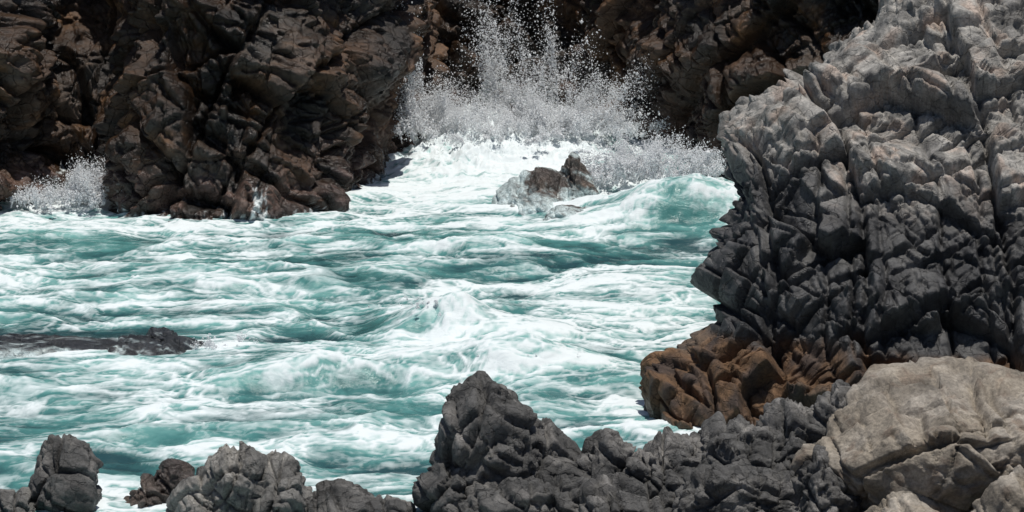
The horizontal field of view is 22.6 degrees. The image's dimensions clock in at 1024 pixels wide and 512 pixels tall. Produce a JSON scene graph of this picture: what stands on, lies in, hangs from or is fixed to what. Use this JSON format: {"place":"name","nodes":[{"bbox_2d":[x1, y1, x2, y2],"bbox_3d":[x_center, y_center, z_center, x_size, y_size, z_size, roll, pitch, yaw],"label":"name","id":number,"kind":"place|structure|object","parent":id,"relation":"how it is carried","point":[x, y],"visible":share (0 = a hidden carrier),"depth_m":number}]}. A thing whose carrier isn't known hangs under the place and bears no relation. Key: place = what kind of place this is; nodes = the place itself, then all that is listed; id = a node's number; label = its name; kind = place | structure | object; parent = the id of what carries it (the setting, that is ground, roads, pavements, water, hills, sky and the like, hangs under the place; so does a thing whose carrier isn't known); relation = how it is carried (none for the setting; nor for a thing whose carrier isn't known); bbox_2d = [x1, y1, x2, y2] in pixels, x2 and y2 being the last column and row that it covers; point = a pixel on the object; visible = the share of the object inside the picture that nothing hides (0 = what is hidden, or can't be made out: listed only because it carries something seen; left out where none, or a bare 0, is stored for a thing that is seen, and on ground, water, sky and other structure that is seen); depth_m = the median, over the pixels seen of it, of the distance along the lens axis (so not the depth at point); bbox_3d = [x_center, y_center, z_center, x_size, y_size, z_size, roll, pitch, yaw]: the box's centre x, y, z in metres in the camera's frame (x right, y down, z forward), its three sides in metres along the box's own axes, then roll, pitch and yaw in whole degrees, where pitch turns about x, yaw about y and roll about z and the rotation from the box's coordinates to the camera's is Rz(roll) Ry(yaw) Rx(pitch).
{"place":"outdoors","nodes":[
{"label":"outdoors","id":0,"kind":"place"},
{"bbox_2d":[0,103,739,511],"bbox_3d":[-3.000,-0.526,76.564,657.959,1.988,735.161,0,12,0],"label":"sea water","id":1,"kind":"structure","parent":0,"point":[354,365],"depth_m":69.47},
{"bbox_2d":[6,146,108,210],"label":"wave splash","id":2,"kind":"object","parent":1,"relation":"on","point":[84,189],"visible":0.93,"depth_m":84.28},
{"bbox_2d":[0,327,203,357],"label":"sea rock","id":3,"kind":"object","parent":1,"relation":"in","point":[154,341],"visible":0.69,"depth_m":65.11},
{"bbox_2d":[190,295,580,356],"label":"wave splash","id":4,"kind":"object","parent":1,"relation":"on","point":[208,343],"visible":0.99,"depth_m":65.48},
{"bbox_2d":[391,0,670,146],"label":"wave splash","id":5,"kind":"object","parent":1,"relation":"on","point":[574,121],"visible":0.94,"depth_m":93.68},
{"bbox_2d":[491,152,599,214],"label":"sea rock","id":6,"kind":"object","parent":1,"relation":"in","point":[537,189],"visible":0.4,"depth_m":83.97},
{"bbox_2d":[543,204,586,220],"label":"wave splash","id":7,"kind":"object","parent":1,"relation":"in","point":[560,211],"visible":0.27,"depth_m":82.17},
{"bbox_2d":[564,124,725,189],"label":"wave splash","id":8,"kind":"object","parent":1,"relation":"on","point":[631,165],"visible":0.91,"depth_m":85.12},
{"bbox_2d":[0,0,878,221],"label":"brown sea cliff","id":9,"kind":"structure","parent":0,"point":[252,110],"depth_m":86.36},
{"bbox_2d":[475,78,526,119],"bbox_3d":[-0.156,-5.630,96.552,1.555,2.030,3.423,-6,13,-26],"label":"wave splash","id":10,"kind":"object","parent":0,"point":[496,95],"visible":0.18,"depth_m":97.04},
{"bbox_2d":[639,0,1023,429],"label":"granite headland","id":11,"kind":"structure","parent":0,"point":[874,171],"depth_m":59.86},
{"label":"rocky shore","id":12,"kind":"structure","parent":0,"visible":0},
{"bbox_2d":[0,487,35,511],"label":"coastal boulder","id":13,"kind":"object","parent":12,"relation":"on","point":[19,500],"visible":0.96,"depth_m":51.68},
{"bbox_2d":[28,433,103,511],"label":"coastal boulder","id":14,"kind":"object","parent":12,"relation":"on","point":[64,477],"visible":0.94,"depth_m":52.20},
{"bbox_2d":[124,458,194,507],"bbox_3d":[-7.340,5.058,53.260,1.758,1.525,1.210,-8,14,-32],"label":"boulder","id":15,"kind":"object","parent":12,"relation":"on","point":[160,485],"visible":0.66,"depth_m":52.88},
{"bbox_2d":[166,441,313,511],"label":"coastal boulder","id":16,"kind":"object","parent":12,"relation":"on","point":[243,478],"visible":0.98,"depth_m":51.54},
{"bbox_2d":[306,478,415,511],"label":"rock ledge","id":17,"kind":"object","parent":12,"relation":"on","point":[339,495],"visible":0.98,"depth_m":51.73},
{"bbox_2d":[412,370,590,511],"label":"coastal boulder","id":18,"kind":"object","parent":12,"relation":"on","point":[500,447],"visible":0.91,"depth_m":51.45},
{"bbox_2d":[574,379,865,511],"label":"rock outcrop","id":19,"kind":"object","parent":12,"relation":"on","point":[738,463],"visible":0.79,"depth_m":50.82},
{"bbox_2d":[789,356,1023,511],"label":"coastal boulder","id":20,"kind":"object","parent":12,"relation":"on","point":[944,433],"visible":0.83,"depth_m":49.82},
{"bbox_2d":[865,465,1023,511],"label":"coastal boulder","id":21,"kind":"object","parent":12,"relation":"on","point":[1004,493],"visible":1,"depth_m":47.36}
]}

